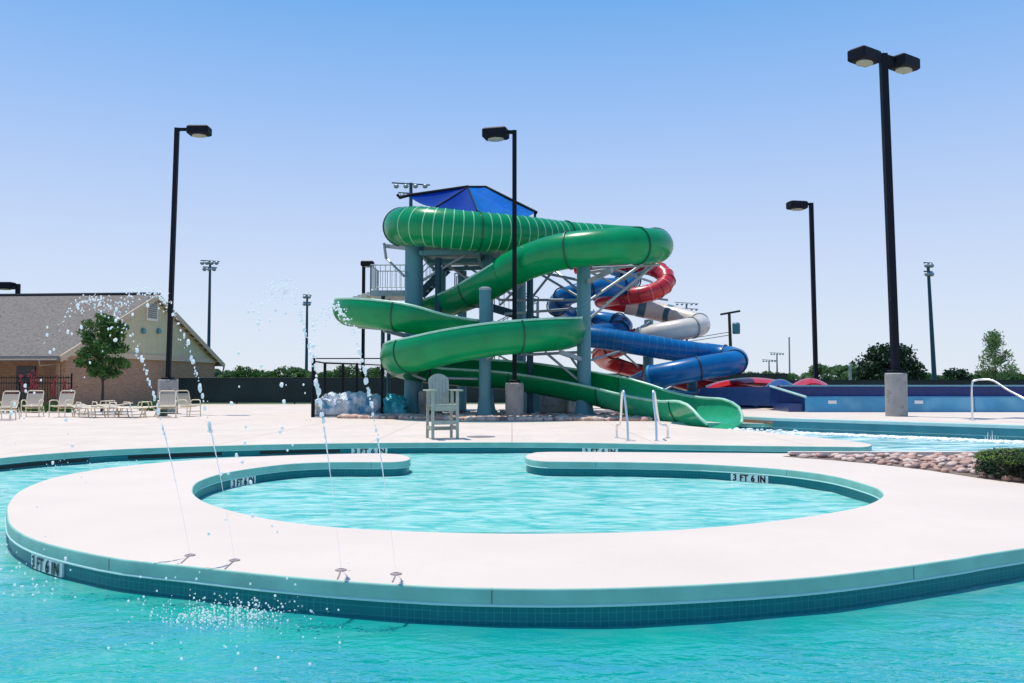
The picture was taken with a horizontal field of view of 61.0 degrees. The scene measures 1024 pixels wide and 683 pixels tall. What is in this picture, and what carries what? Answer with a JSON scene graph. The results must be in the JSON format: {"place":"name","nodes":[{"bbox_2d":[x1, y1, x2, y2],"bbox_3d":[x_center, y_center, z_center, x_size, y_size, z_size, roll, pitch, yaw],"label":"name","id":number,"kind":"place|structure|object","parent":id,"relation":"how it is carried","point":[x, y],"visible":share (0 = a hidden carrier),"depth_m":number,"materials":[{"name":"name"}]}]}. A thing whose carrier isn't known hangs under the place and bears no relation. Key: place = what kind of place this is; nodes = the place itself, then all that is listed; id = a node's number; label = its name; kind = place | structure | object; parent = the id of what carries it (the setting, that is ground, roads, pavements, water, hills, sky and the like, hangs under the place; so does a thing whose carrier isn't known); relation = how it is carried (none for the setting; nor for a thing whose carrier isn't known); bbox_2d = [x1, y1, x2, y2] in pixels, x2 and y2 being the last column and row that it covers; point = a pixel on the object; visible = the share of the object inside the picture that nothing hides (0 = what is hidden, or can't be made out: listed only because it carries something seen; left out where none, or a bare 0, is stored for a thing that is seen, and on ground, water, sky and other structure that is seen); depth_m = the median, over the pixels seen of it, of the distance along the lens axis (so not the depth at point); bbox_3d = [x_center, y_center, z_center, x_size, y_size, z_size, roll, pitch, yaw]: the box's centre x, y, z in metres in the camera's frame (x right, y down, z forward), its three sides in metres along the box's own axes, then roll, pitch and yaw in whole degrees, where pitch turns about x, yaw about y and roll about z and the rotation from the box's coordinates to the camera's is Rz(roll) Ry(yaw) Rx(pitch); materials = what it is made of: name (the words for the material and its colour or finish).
{"place":"outdoors","nodes":[
{"label":"outdoors","id":0,"kind":"place"},
{"bbox_2d":[0,282,20,293],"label":"street lamp","id":1,"kind":"object","parent":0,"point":[10,286],"visible":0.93,"depth_m":62.10,"materials":[{"name":"black metal"}]},
{"bbox_2d":[191,403,504,403],"bbox_3d":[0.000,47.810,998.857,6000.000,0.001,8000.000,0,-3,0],"label":"grass ground","id":2,"kind":"structure","parent":0,"point":[295,403],"depth_m":53.07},
{"bbox_2d":[200,260,219,346],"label":"floodlight pole","id":3,"kind":"object","parent":2,"relation":"on","point":[209,263],"visible":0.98,"depth_m":110.21,"materials":[{"name":"grey metal"}]},
{"bbox_2d":[217,370,233,377],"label":"distant tree","id":4,"kind":"object","parent":2,"relation":"on","point":[225,374],"visible":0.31,"depth_m":99.94,"materials":[{"name":"green plant"}]},
{"bbox_2d":[229,365,260,377],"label":"distant tree","id":5,"kind":"object","parent":2,"relation":"on","point":[240,372],"visible":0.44,"depth_m":96.92,"materials":[{"name":"green plant"}]},
{"bbox_2d":[259,371,277,377],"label":"distant tree","id":6,"kind":"object","parent":2,"relation":"on","point":[266,375],"visible":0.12,"depth_m":107.78,"materials":[{"name":"green plant"}]},
{"bbox_2d":[269,365,296,377],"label":"distant tree","id":7,"kind":"object","parent":2,"relation":"on","point":[283,370],"visible":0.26,"depth_m":96.08,"materials":[{"name":"green plant"}]},
{"bbox_2d":[284,367,310,377],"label":"distant tree","id":8,"kind":"object","parent":2,"relation":"on","point":[299,372],"visible":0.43,"depth_m":95.62,"materials":[{"name":"green plant"}]},
{"bbox_2d":[302,294,311,369],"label":"floodlight pole","id":9,"kind":"object","parent":2,"relation":"on","point":[306,303],"visible":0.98,"depth_m":120.02,"materials":[{"name":"grey metal"}]},
{"bbox_2d":[332,365,360,377],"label":"distant tree","id":10,"kind":"object","parent":2,"relation":"on","point":[337,373],"visible":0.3,"depth_m":101.30,"materials":[{"name":"green plant"}]},
{"bbox_2d":[348,371,372,377],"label":"distant tree","id":11,"kind":"object","parent":2,"relation":"on","point":[359,376],"visible":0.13,"depth_m":97.88,"materials":[{"name":"green plant"}]},
{"bbox_2d":[360,261,373,377],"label":"street lamp","id":12,"kind":"object","parent":2,"relation":"on","point":[364,264],"visible":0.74,"depth_m":58.00,"materials":[{"name":"black metal"}]},
{"bbox_2d":[366,366,386,377],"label":"distant tree","id":13,"kind":"object","parent":2,"relation":"on","point":[376,372],"visible":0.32,"depth_m":122.90,"materials":[{"name":"green plant"}]},
{"bbox_2d":[392,182,429,205],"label":"floodlight pole","id":14,"kind":"object","parent":2,"relation":"on","point":[411,186],"visible":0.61,"depth_m":90.66,"materials":[{"name":"grey metal"}]},
{"bbox_2d":[675,302,697,340],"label":"floodlight pole","id":15,"kind":"object","parent":2,"relation":"on","point":[686,304],"visible":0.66,"depth_m":190.25,"materials":[{"name":"grey metal"}]},
{"bbox_2d":[720,310,739,345],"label":"utility pole","id":16,"kind":"object","parent":2,"relation":"on","point":[735,327],"visible":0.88,"depth_m":94.99,"materials":[{"name":"black metal"}]},
{"bbox_2d":[770,352,783,371],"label":"floodlight pole","id":17,"kind":"object","parent":2,"relation":"on","point":[776,359],"visible":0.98,"depth_m":229.85,"materials":[{"name":"grey metal"}]},
{"bbox_2d":[788,337,790,372],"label":"field pole","id":18,"kind":"object","parent":2,"relation":"on","point":[789,353],"visible":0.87,"depth_m":149.96,"materials":[{"name":"metal"}]},
{"bbox_2d":[788,373,800,379],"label":"distant tree","id":19,"kind":"object","parent":2,"relation":"on","point":[796,376],"visible":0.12,"depth_m":117.26,"materials":[{"name":"green plant"}]},
{"bbox_2d":[803,362,833,379],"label":"distant tree","id":20,"kind":"object","parent":2,"relation":"on","point":[823,369],"visible":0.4,"depth_m":109.41,"materials":[{"name":"green plant"}]},
{"bbox_2d":[831,365,858,379],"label":"distant tree","id":21,"kind":"object","parent":2,"relation":"on","point":[841,371],"visible":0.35,"depth_m":95.96,"materials":[{"name":"green plant"}]},
{"bbox_2d":[848,364,851,379],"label":"field pole","id":22,"kind":"object","parent":2,"relation":"on","point":[850,371],"visible":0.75,"depth_m":79.86,"materials":[{"name":"metal"}]},
{"bbox_2d":[852,342,928,379],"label":"bushy tree","id":23,"kind":"object","parent":2,"relation":"on","point":[876,364],"visible":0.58,"depth_m":59.13,"materials":[{"name":"green plant"}]},
{"bbox_2d":[923,262,936,379],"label":"floodlight pole","id":24,"kind":"object","parent":2,"relation":"on","point":[928,273],"visible":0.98,"depth_m":90.04,"materials":[{"name":"grey metal"}]},
{"bbox_2d":[942,367,976,379],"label":"bushy tree","id":25,"kind":"object","parent":2,"relation":"on","point":[955,374],"visible":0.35,"depth_m":74.36,"materials":[{"name":"green plant"}]},
{"bbox_2d":[975,329,1021,379],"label":"sparse tree","id":26,"kind":"object","parent":2,"relation":"on","point":[993,340],"visible":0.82,"depth_m":51.87,"materials":[{"name":"green plant"}]},
{"bbox_2d":[994,371,1021,379],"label":"distant tree","id":27,"kind":"object","parent":2,"relation":"on","point":[1013,378],"visible":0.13,"depth_m":96.67,"materials":[{"name":"green plant"}]},
{"bbox_2d":[0,453,869,531],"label":"basin water","id":28,"kind":"structure","parent":0,"point":[465,492],"depth_m":11.38,"materials":[{"name":"teal liquid"}]},
{"bbox_2d":[0,404,1014,470],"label":"pool deck","id":29,"kind":"structure","parent":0,"point":[41,440],"depth_m":20.40,"materials":[{"name":"concrete"}]},
{"bbox_2d":[0,391,19,418],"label":"pool chair","id":30,"kind":"object","parent":29,"relation":"on","point":[8,401],"visible":0.95,"depth_m":30.83,"materials":[{"name":"beige plastic"}]},
{"bbox_2d":[19,370,39,406],"bbox_3d":[-21.311,2.157,38.544,1.138,1.835,1.313,-2,-3,37],"label":"red yucca","id":31,"kind":"object","parent":29,"relation":"on","point":[30,374],"visible":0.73,"depth_m":38.56,"materials":[{"name":"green plant"}]},
{"bbox_2d":[20,390,43,416],"bbox_3d":[-17.950,2.325,32.605,0.640,0.993,0.755,1,-3,-14],"label":"pool chair","id":32,"kind":"object","parent":29,"relation":"on","point":[35,400],"visible":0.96,"depth_m":32.80,"materials":[{"name":"beige fabric"}]},
{"bbox_2d":[0,373,72,405],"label":"picket fence","id":33,"kind":"object","parent":29,"relation":"on","point":[37,377],"visible":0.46,"depth_m":40.44,"materials":[{"name":"black metal"}]},
{"bbox_2d":[0,402,77,412],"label":"hedge","id":34,"kind":"object","parent":29,"relation":"on","point":[46,407],"visible":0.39,"depth_m":36.94,"materials":[{"name":"green plant"}]},
{"bbox_2d":[28,374,57,408],"bbox_3d":[-20.483,2.251,38.295,1.393,1.625,1.194,0,-3,0],"label":"red yucca","id":35,"kind":"object","parent":29,"relation":"on","point":[35,386],"visible":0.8,"depth_m":38.09,"materials":[{"name":"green plant"}]},
{"bbox_2d":[48,390,75,416],"bbox_3d":[-16.736,2.316,32.407,0.640,0.993,0.755,0,-3,3],"label":"pool chair","id":36,"kind":"object","parent":29,"relation":"on","point":[65,399],"visible":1,"depth_m":32.62,"materials":[{"name":"beige fabric"}]},
{"bbox_2d":[49,380,77,403],"bbox_3d":[-20.116,2.397,38.733,1.236,1.373,1.316,3,-4,-44],"label":"red yucca","id":37,"kind":"object","parent":29,"relation":"on","point":[64,385],"visible":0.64,"depth_m":38.71,"materials":[{"name":"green plant"}]},
{"bbox_2d":[67,401,108,417],"bbox_3d":[-15.656,2.511,32.118,1.938,0.581,0.644,-2,-3,37],"label":"sun lounger","id":38,"kind":"object","parent":29,"relation":"on","point":[80,406],"visible":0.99,"depth_m":32.13,"materials":[{"name":"beige plastic"}]},
{"bbox_2d":[73,313,130,411],"bbox_3d":[-18.048,0.896,38.487,2.289,4.393,2.171,-2,-3,35],"label":"young tree","id":39,"kind":"object","parent":29,"relation":"on","point":[106,345],"visible":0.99,"depth_m":38.24,"materials":[{"name":"green plant"}]},
{"bbox_2d":[78,400,132,414],"bbox_3d":[-16.053,2.614,34.316,1.938,0.581,0.644,0,-3,-6],"label":"sun lounger","id":40,"kind":"object","parent":29,"relation":"on","point":[104,408],"visible":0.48,"depth_m":34.50,"materials":[{"name":"beige fabric"}]},
{"bbox_2d":[0,292,224,405],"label":"pool building","id":41,"kind":"structure","parent":29,"relation":"on","point":[26,319],"depth_m":48.50,"materials":[{"name":"beige brick"}]},
{"bbox_2d":[16,366,35,404],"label":"door","id":42,"kind":"structure","parent":41,"relation":"in","point":[24,370],"depth_m":44.34,"materials":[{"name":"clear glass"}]},
{"bbox_2d":[97,402,147,417],"bbox_3d":[-14.308,2.502,31.918,1.938,0.581,0.644,-1,-3,25],"label":"sun lounger","id":43,"kind":"object","parent":29,"relation":"on","point":[111,406],"visible":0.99,"depth_m":31.82,"materials":[{"name":"beige fabric"}]},
{"bbox_2d":[115,401,160,416],"bbox_3d":[-13.827,2.530,32.517,1.938,0.581,0.644,1,-3,-11],"label":"sun lounger","id":44,"kind":"object","parent":29,"relation":"on","point":[148,406],"visible":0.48,"depth_m":32.32,"materials":[{"name":"beige plastic"}]},
{"bbox_2d":[135,400,155,410],"bbox_3d":[-16.505,2.900,39.389,1.435,0.564,0.771,-1,-3,24],"label":"hedge","id":45,"kind":"object","parent":29,"relation":"on","point":[146,404],"visible":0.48,"depth_m":39.23,"materials":[{"name":"green plant"}]},
{"bbox_2d":[156,398,167,415],"bbox_3d":[-13.438,2.507,33.420,0.520,0.700,0.512,0,-3,0],"label":"chair","id":46,"kind":"object","parent":29,"relation":"on","point":[163,410],"visible":0.26,"depth_m":33.25,"materials":[{"name":"beige plastic"}]},
{"bbox_2d":[157,390,176,417],"bbox_3d":[-12.601,2.288,31.803,0.640,0.993,0.755,1,-3,-20],"label":"pool chair","id":47,"kind":"object","parent":29,"relation":"on","point":[167,401],"visible":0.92,"depth_m":32.00,"materials":[{"name":"white plastic"}]},
{"bbox_2d":[158,125,211,413],"bbox_3d":[-13.672,-3.019,36.179,2.033,11.996,0.948,0,-3,0],"label":"street lamp","id":48,"kind":"object","parent":29,"relation":"on","point":[167,382],"visible":0.89,"depth_m":36.15,"materials":[{"name":"metal"}]},
{"bbox_2d":[176,390,200,416],"bbox_3d":[-12.281,2.342,32.970,0.755,0.993,0.640,-2,-3,33],"label":"pool chair","id":49,"kind":"object","parent":29,"relation":"on","point":[184,400],"visible":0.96,"depth_m":33.01,"materials":[{"name":"beige fabric"}]},
{"bbox_2d":[179,378,403,403],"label":"screen fence","id":50,"kind":"object","parent":29,"relation":"on","point":[249,390],"visible":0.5,"depth_m":51.21,"materials":[{"name":"black fabric"}]},
{"bbox_2d":[351,448,386,453],"bbox_3d":[-3.046,2.339,18.590,0.761,0.112,0.032,0,-3,-7],"label":"depth marker","id":51,"kind":"object","parent":29,"relation":"attached to","point":[364,450],"visible":0.97,"depth_m":18.58,"materials":[{"name":"white tile"}]},
{"bbox_2d":[311,358,430,416],"bbox_3d":[-5.343,1.836,35.049,4.690,2.191,5.923,0,-3,0],"label":"wire enclosure","id":52,"kind":"object","parent":29,"relation":"on","point":[313,393],"visible":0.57,"depth_m":32.16,"materials":[{"name":"black paint"}]},
{"bbox_2d":[423,374,462,439],"bbox_3d":[-1.604,1.487,20.041,0.776,1.496,0.882,1,-3,-17],"label":"lifeguard chair","id":53,"kind":"object","parent":29,"relation":"on","point":[437,394],"visible":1,"depth_m":20.21,"materials":[{"name":"white plastic"}]},
{"bbox_2d":[353,185,675,413],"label":"slide tower","id":54,"kind":"structure","parent":29,"relation":"on","point":[444,261],"depth_m":35.10,"materials":[{"name":"metal"}]},
{"bbox_2d":[574,262,779,390],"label":"red cream water slide","id":55,"kind":"object","parent":54,"relation":"attached to","point":[679,323],"visible":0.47,"depth_m":40.48,"materials":[{"name":"plastic"}]},
{"bbox_2d":[447,412,616,414],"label":"rock bed soil","id":56,"kind":"object","parent":29,"relation":"on","point":[561,413],"visible":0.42,"depth_m":36.95,"materials":[{"name":"brown soil"}]},
{"bbox_2d":[315,391,380,416],"bbox_3d":[-6.135,2.360,32.912,2.782,0.940,1.538,0,-3,0],"label":"pool cover","id":57,"kind":"object","parent":56,"relation":"on","point":[335,407],"visible":0.77,"depth_m":32.29,"materials":[{"name":"blue plastic"}]},
{"bbox_2d":[383,394,407,413],"bbox_3d":[-4.423,2.411,33.019,1.062,0.849,1.249,0,-3,0],"label":"pool cover","id":58,"kind":"object","parent":56,"relation":"on","point":[399,406],"visible":0.82,"depth_m":32.54,"materials":[{"name":"teal plastic"}]},
{"bbox_2d":[383,244,422,412],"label":"support column","id":59,"kind":"structure","parent":56,"relation":"on","point":[413,277],"depth_m":34.03,"materials":[{"name":"teal metal"}]},
{"bbox_2d":[332,206,743,428],"bbox_3d":[0.525,-1.305,33.255,15.941,8.785,10.126,-1,-3,14],"label":"green water slide","id":60,"kind":"object","parent":59,"relation":"on","point":[449,342],"visible":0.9,"depth_m":31.17,"materials":[{"name":"green plastic"}]},
{"bbox_2d":[418,391,426,413],"bbox_3d":[-3.380,2.396,33.725,0.500,0.950,0.500,0,-3,0],"label":"footing","id":61,"kind":"object","parent":56,"relation":"on","point":[422,401],"visible":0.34,"depth_m":33.50,"materials":[{"name":"concrete"}]},
{"bbox_2d":[482,254,497,413],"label":"support column","id":62,"kind":"structure","parent":56,"relation":"on","point":[487,259],"depth_m":35.57,"materials":[{"name":"teal metal"}]},
{"bbox_2d":[337,410,653,420],"bbox_3d":[-0.792,2.761,32.424,11.030,0.222,7.220,0,-3,0],"label":"rock ground cover","id":63,"kind":"object","parent":56,"relation":"on","point":[441,417],"visible":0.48,"depth_m":30.11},
{"bbox_2d":[474,287,494,415],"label":"support column","id":64,"kind":"structure","parent":63,"relation":"on","point":[484,407],"depth_m":31.22,"materials":[{"name":"teal metal"}]},
{"bbox_2d":[482,126,523,415],"bbox_3d":[-0.333,-2.488,31.350,1.506,10.486,0.777,0,-3,0],"label":"street lamp","id":65,"kind":"object","parent":56,"relation":"on","point":[514,395],"visible":0.93,"depth_m":31.26,"materials":[{"name":"metal"}]},
{"bbox_2d":[526,394,539,411],"bbox_3d":[0.883,2.600,36.506,0.600,0.800,0.625,0,-3,0],"label":"pump box","id":66,"kind":"object","parent":56,"relation":"on","point":[536,402],"visible":0.43,"depth_m":36.21,"materials":[{"name":"teal paint"}]},
{"bbox_2d":[567,400,575,411],"bbox_3d":[2.764,2.619,36.906,0.800,0.800,0.725,0,-3,0],"label":"equipment cabinet","id":67,"kind":"object","parent":56,"relation":"on","point":[571,405],"visible":0.16,"depth_m":36.56,"materials":[{"name":"metal"}]},
{"bbox_2d":[559,267,612,414],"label":"support column","id":68,"kind":"structure","parent":56,"relation":"on","point":[585,280],"depth_m":32.12,"materials":[{"name":"teal metal"}]},
{"bbox_2d":[540,395,567,411],"bbox_3d":[1.724,2.567,37.409,1.600,0.950,0.725,0,-3,0],"label":"equipment cabinet","id":69,"kind":"object","parent":29,"relation":"on","point":[550,404],"visible":0.32,"depth_m":37.05,"materials":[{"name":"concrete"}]},
{"bbox_2d":[582,448,617,451],"bbox_3d":[1.879,2.337,18.556,0.763,0.112,0.039,-1,-3,12],"label":"depth marker","id":70,"kind":"object","parent":29,"relation":"attached to","point":[597,450],"visible":0.65,"depth_m":18.56,"materials":[{"name":"white tile"}]},
{"bbox_2d":[422,373,787,402],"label":"screen fence","id":71,"kind":"object","parent":29,"relation":"on","point":[472,394],"visible":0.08,"depth_m":50.94,"materials":[{"name":"black fabric"}]},
{"bbox_2d":[614,390,629,440],"bbox_3d":[2.495,1.658,19.694,0.122,1.132,1.225,0,-3,-6],"label":"grab rail","id":72,"kind":"object","parent":29,"relation":"on","point":[621,404],"visible":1,"depth_m":19.48,"materials":[{"name":"silver metal"}]},
{"bbox_2d":[546,270,772,407],"bbox_3d":[6.354,-0.638,38.636,12.255,7.486,6.354,-3,-4,43],"label":"blue water slide","id":73,"kind":"object","parent":29,"relation":"on","point":[691,361],"visible":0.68,"depth_m":37.33,"materials":[{"name":"blue plastic"}]},
{"bbox_2d":[652,390,669,440],"bbox_3d":[3.348,1.659,19.714,0.225,1.132,1.303,-1,-3,22],"label":"grab rail","id":74,"kind":"object","parent":29,"relation":"on","point":[655,405],"visible":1,"depth_m":19.47,"materials":[{"name":"silver metal"}]},
{"bbox_2d":[687,381,696,391],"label":"support column","id":75,"kind":"structure","parent":29,"relation":"on","point":[691,386],"depth_m":39.25,"materials":[{"name":"blue metal"}]},
{"bbox_2d":[786,200,818,379],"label":"street lamp","id":76,"kind":"object","parent":29,"relation":"on","point":[794,205],"visible":0.98,"depth_m":44.10,"materials":[{"name":"black metal"}]},
{"bbox_2d":[678,378,1023,411],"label":"slide runout lanes","id":77,"kind":"structure","parent":29,"relation":"on","point":[809,395],"depth_m":33.88,"materials":[{"name":"blue plastic"}]},
{"bbox_2d":[760,380,1023,385],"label":"screen fence","id":78,"kind":"object","parent":29,"relation":"on","point":[919,382],"visible":0.15,"depth_m":41.53,"materials":[{"name":"black fabric"}]},
{"bbox_2d":[0,531,1023,682],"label":"river water","id":79,"kind":"structure","parent":0,"point":[62,634],"depth_m":5.07,"materials":[{"name":"teal liquid"}]},
{"bbox_2d":[0,459,136,595],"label":"spray","id":80,"kind":"object","parent":79,"relation":"on","point":[46,581],"visible":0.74,"depth_m":6.57,"materials":[{"name":"white liquid"}]},
{"bbox_2d":[44,562,349,670],"bbox_3d":[-1.804,1.644,5.703,2.516,0.316,1.822,-2,-3,38],"label":"spray","id":81,"kind":"object","parent":79,"relation":"on","point":[231,615],"visible":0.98,"depth_m":5.61,"materials":[{"name":"white liquid"}]},
{"bbox_2d":[0,0,1023,379],"label":"sky","id":82,"kind":"structure","parent":0,"point":[698,122],"materials":[{"name":"blue"}]},
{"bbox_2d":[5,452,1023,626],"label":"island deck","id":83,"kind":"structure","parent":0,"point":[905,533],"depth_m":6.76,"materials":[{"name":"concrete"}]},
{"bbox_2d":[31,553,63,577],"bbox_3d":[-3.758,1.804,7.019,0.599,0.112,0.039,-2,-4,40],"label":"depth marker","id":84,"kind":"object","parent":83,"relation":"attached to","point":[48,566],"visible":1,"depth_m":6.97,"materials":[{"name":"white tile"}]},
{"bbox_2d":[0,285,189,551],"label":"water jet","id":85,"kind":"object","parent":83,"relation":"on","point":[142,359],"visible":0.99,"depth_m":6.61,"materials":[{"name":"white"}]},
{"bbox_2d":[36,282,234,560],"bbox_3d":[-2.746,0.576,6.457,1.420,2.043,0.313,0,-3,-7],"label":"water jet","id":86,"kind":"object","parent":83,"relation":"on","point":[209,430],"visible":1,"depth_m":6.42,"materials":[{"name":"white"}]},
{"bbox_2d":[230,476,255,487],"bbox_3d":[-3.992,2.078,12.901,0.038,0.112,0.604,-1,-3,18],"label":"depth marker","id":87,"kind":"object","parent":83,"relation":"attached to","point":[239,482],"visible":1,"depth_m":12.87,"materials":[{"name":"white tile"}]},
{"bbox_2d":[249,292,395,584],"bbox_3d":[-1.231,0.634,5.750,0.962,1.936,0.316,1,-3,-16],"label":"water jet","id":88,"kind":"object","parent":83,"relation":"on","point":[364,368],"visible":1,"depth_m":5.84,"materials":[{"name":"white liquid"}]},
{"bbox_2d":[335,568,346,578],"bbox_3d":[-1.182,1.570,5.891,0.080,0.009,0.324,0,-3,0],"label":"jet nozzle","id":89,"kind":"object","parent":83,"relation":"on","point":[341,569],"visible":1,"depth_m":5.99,"materials":[{"name":"silver metal"}]},
{"bbox_2d":[199,274,340,572],"bbox_3d":[-1.604,0.551,5.851,0.908,2.020,0.277,0,-3,-10],"label":"water jet","id":90,"kind":"object","parent":89,"relation":"on","point":[318,389],"visible":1,"depth_m":5.97,"materials":[{"name":"white"}]},
{"bbox_2d":[731,473,768,482],"bbox_3d":[3.647,2.099,13.359,0.604,0.112,0.037,-2,-3,38],"label":"depth marker","id":91,"kind":"object","parent":83,"relation":"attached to","point":[750,478],"visible":1,"depth_m":13.36,"materials":[{"name":"white tile"}]},
{"bbox_2d":[788,451,977,455],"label":"bed kerb","id":92,"kind":"structure","parent":83,"relation":"on","point":[875,453],"depth_m":15.31,"materials":[{"name":"concrete"}]},
{"bbox_2d":[785,456,1023,482],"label":"planting bed soil","id":93,"kind":"structure","parent":83,"relation":"on","point":[920,463],"depth_m":13.35,"materials":[{"name":"brown soil"}]},
{"bbox_2d":[972,447,1023,479],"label":"shrub","id":94,"kind":"object","parent":93,"relation":"on","point":[1000,462],"visible":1,"depth_m":11.62,"materials":[{"name":"green plant"}]},
{"bbox_2d":[1001,475,1012,480],"bbox_3d":[6.520,1.800,11.438,0.141,0.085,0.174,2,-13,-23],"label":"river rock","id":95,"kind":"object","parent":93,"relation":"on","point":[1004,478],"visible":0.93,"depth_m":11.39,"materials":[{"name":"beige stone"}]},
{"bbox_2d":[643,356,652,381],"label":"support column","id":96,"kind":"structure","parent":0,"point":[647,361],"depth_m":40.81,"materials":[{"name":"teal metal"}]},
{"bbox_2d":[740,407,1023,440],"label":"raised deck","id":97,"kind":"structure","parent":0,"point":[1000,425],"depth_m":25.55,"materials":[{"name":"concrete"}]},
{"bbox_2d":[847,45,919,416],"bbox_3d":[12.347,-3.551,28.447,2.777,11.940,0.978,1,-3,-22],"label":"street lamp","id":98,"kind":"object","parent":97,"relation":"on","point":[896,398],"visible":1,"depth_m":28.21,"materials":[{"name":"metal"}]},
{"bbox_2d":[970,378,1023,420],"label":"stair handrail","id":99,"kind":"object","parent":97,"relation":"on","point":[1007,389],"visible":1,"depth_m":24.81,"materials":[{"name":"silver metal"}]},
{"bbox_2d":[782,433,1023,450],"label":"splash pool water","id":100,"kind":"structure","parent":0,"point":[883,444],"depth_m":21.42,"materials":[{"name":"teal liquid"}]},
{"bbox_2d":[733,427,797,434],"bbox_3d":[6.548,2.661,25.640,3.563,0.201,2.219,0,-3,0],"label":"foam","id":101,"kind":"object","parent":100,"relation":"on","point":[767,430],"visible":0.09,"depth_m":25.56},
{"bbox_2d":[770,430,1023,444],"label":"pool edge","id":102,"kind":"object","parent":100,"relation":"on","point":[951,439],"visible":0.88,"depth_m":23.50,"materials":[{"name":"white concrete"}]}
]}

